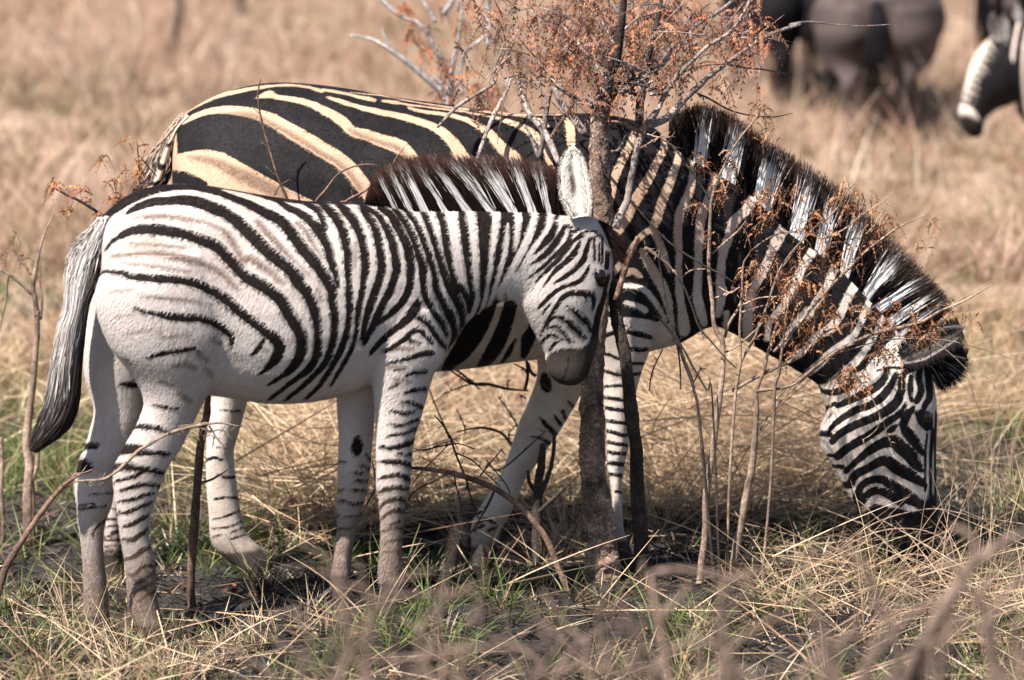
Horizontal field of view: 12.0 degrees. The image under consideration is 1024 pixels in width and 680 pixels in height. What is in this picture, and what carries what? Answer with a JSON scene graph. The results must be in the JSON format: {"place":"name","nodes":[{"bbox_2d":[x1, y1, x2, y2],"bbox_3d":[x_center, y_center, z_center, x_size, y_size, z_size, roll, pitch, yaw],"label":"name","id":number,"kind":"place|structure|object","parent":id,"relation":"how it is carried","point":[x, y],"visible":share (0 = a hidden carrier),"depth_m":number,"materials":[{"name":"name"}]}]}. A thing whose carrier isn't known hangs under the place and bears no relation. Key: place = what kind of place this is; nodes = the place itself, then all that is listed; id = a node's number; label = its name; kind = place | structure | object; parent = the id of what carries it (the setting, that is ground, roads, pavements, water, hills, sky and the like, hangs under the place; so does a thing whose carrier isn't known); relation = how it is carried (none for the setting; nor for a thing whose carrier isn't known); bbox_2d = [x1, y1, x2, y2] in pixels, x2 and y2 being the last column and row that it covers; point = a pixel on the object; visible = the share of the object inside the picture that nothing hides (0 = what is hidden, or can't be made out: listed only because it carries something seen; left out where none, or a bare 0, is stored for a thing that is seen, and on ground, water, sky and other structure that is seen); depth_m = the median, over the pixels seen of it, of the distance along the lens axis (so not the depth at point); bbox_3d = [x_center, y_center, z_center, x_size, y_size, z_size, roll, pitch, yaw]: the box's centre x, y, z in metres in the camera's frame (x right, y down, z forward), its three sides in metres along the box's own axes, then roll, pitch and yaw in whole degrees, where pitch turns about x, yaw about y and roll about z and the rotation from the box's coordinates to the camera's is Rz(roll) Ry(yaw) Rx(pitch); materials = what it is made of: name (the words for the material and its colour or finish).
{"place":"outdoors","nodes":[
{"label":"outdoors","id":0,"kind":"place"},
{"bbox_2d":[0,0,1023,679],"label":"ground","id":1,"kind":"structure","parent":0,"point":[982,178],"depth_m":14.76,"materials":[{"name":"beige plant"}]},
{"bbox_2d":[0,212,54,548],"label":"pale shrub","id":2,"kind":"object","parent":1,"relation":"on","point":[30,475],"visible":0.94,"depth_m":14.60,"materials":[{"name":"beige plant"}]},
{"bbox_2d":[43,136,156,601],"bbox_3d":[-1.165,0.102,13.816,0.322,1.383,0.131,0,10,0],"label":"rust leaf twig","id":3,"kind":"object","parent":1,"relation":"on","point":[139,173],"visible":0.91,"depth_m":13.72,"materials":[{"name":"brown plant"}]},
{"bbox_2d":[0,422,240,597],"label":"thorn branch","id":4,"kind":"object","parent":1,"relation":"on","point":[8,562],"visible":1,"depth_m":13.07,"materials":[{"name":"brown plant"}]},
{"bbox_2d":[170,0,183,54],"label":"bare tree","id":5,"kind":"object","parent":1,"relation":"on","point":[178,12],"visible":0.48,"depth_m":26.37,"materials":[{"name":"brown plant"}]},
{"bbox_2d":[185,395,227,611],"bbox_3d":[-0.869,0.449,13.723,0.136,0.718,0.030,0,10,0],"label":"sapling","id":6,"kind":"object","parent":1,"relation":"on","point":[194,519],"visible":0.78,"depth_m":13.72,"materials":[{"name":"brown plant"}]},
{"bbox_2d":[232,0,245,15],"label":"bare tree","id":7,"kind":"object","parent":1,"relation":"on","point":[240,10],"depth_m":28.35,"materials":[{"name":"brown plant"}]},
{"bbox_2d":[252,79,403,201],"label":"bare twigs","id":8,"kind":"object","parent":1,"relation":"on","point":[281,183],"visible":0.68,"depth_m":13.69,"materials":[{"name":"brown plant"}]},
{"bbox_2d":[28,143,631,644],"bbox_3d":[-0.493,0.159,13.407,1.689,1.388,0.434,-2,10,-10],"label":"zebra foal","id":9,"kind":"object","parent":1,"relation":"on","point":[376,301],"visible":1,"depth_m":13.25,"materials":[{"name":"black"}]},
{"bbox_2d":[350,0,506,422],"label":"white limbed bush","id":10,"kind":"object","parent":1,"relation":"on","point":[435,84],"visible":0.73,"depth_m":16.06,"materials":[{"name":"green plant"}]},
{"bbox_2d":[365,415,570,596],"bbox_3d":[-0.114,0.484,13.652,0.596,0.556,0.068,0,10,0],"label":"fallen branch","id":11,"kind":"object","parent":1,"relation":"on","point":[527,514],"visible":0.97,"depth_m":13.63,"materials":[{"name":"brown wood"}]},
{"bbox_2d":[418,362,536,487],"bbox_3d":[-0.103,0.258,14.602,0.374,0.386,0.049,0,10,0],"label":"burnt thorn bush","id":12,"kind":"object","parent":1,"relation":"on","point":[466,379],"visible":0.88,"depth_m":14.59,"materials":[{"name":"brown plant"}]},
{"bbox_2d":[224,525,760,679],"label":"foreground shrub","id":13,"kind":"object","parent":1,"relation":"on","point":[365,670],"visible":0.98,"depth_m":9.01,"materials":[{"name":"brown plant"}]},
{"bbox_2d":[103,82,971,579],"bbox_3d":[0.066,-0.008,14.151,2.558,1.495,0.623,0,10,0],"label":"zebra","id":14,"kind":"object","parent":1,"relation":"on","point":[319,138],"visible":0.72,"depth_m":14.02,"materials":[{"name":"black"}]},
{"bbox_2d":[523,361,576,566],"bbox_3d":[0.085,0.381,14.270,0.091,0.635,0.221,-9,14,-42],"label":"charred stump","id":15,"kind":"object","parent":1,"relation":"on","point":[538,487],"visible":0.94,"depth_m":14.25,"materials":[{"name":"black wood"}]},
{"bbox_2d":[609,236,649,577],"bbox_3d":[0.324,0.205,13.854,0.147,1.105,0.061,0,10,0],"label":"burnt tree","id":16,"kind":"object","parent":1,"relation":"on","point":[638,501],"visible":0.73,"depth_m":13.85,"materials":[{"name":"black plant"}]},
{"bbox_2d":[426,0,890,585],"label":"thorn tree","id":17,"kind":"object","parent":1,"relation":"on","point":[598,516],"visible":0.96,"depth_m":13.79,"materials":[{"name":"brown plant"}]},
{"bbox_2d":[608,198,735,587],"bbox_3d":[0.450,0.166,13.694,0.360,1.144,0.052,0,10,0],"label":"dark thorn shrub","id":18,"kind":"object","parent":1,"relation":"on","point":[679,347],"visible":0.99,"depth_m":13.68,"materials":[{"name":"brown plant"}]},
{"bbox_2d":[721,0,839,117],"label":"wildebeest","id":19,"kind":"object","parent":1,"relation":"on","point":[791,11],"visible":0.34,"depth_m":23.91,"materials":[{"name":"grey"}]},
{"bbox_2d":[592,525,1023,679],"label":"foreground shrub","id":20,"kind":"object","parent":1,"relation":"on","point":[920,659],"visible":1,"depth_m":8.79,"materials":[{"name":"brown plant"}]},
{"bbox_2d":[639,96,994,584],"bbox_3d":[0.856,0.025,13.684,1.001,1.436,0.334,0,10,0],"label":"rusty shrub","id":21,"kind":"object","parent":1,"relation":"on","point":[741,521],"visible":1,"depth_m":13.67,"materials":[{"name":"beige plant"}]},
{"bbox_2d":[811,0,946,142],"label":"wildebeest","id":22,"kind":"object","parent":1,"relation":"on","point":[848,55],"visible":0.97,"depth_m":22.91,"materials":[{"name":"grey"}]},
{"bbox_2d":[759,336,1023,589],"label":"straw stalks","id":23,"kind":"object","parent":1,"relation":"on","point":[842,547],"visible":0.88,"depth_m":13.87,"materials":[{"name":"beige dry plant grass"}]},
{"bbox_2d":[958,0,1023,137],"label":"zebra","id":24,"kind":"object","parent":1,"relation":"on","point":[995,79],"visible":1,"depth_m":19.94,"materials":[{"name":"fur"}]},
{"bbox_2d":[966,0,1016,112],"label":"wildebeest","id":25,"kind":"object","parent":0,"point":[984,9],"visible":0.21,"depth_m":24.10,"materials":[{"name":"grey"}]}
]}

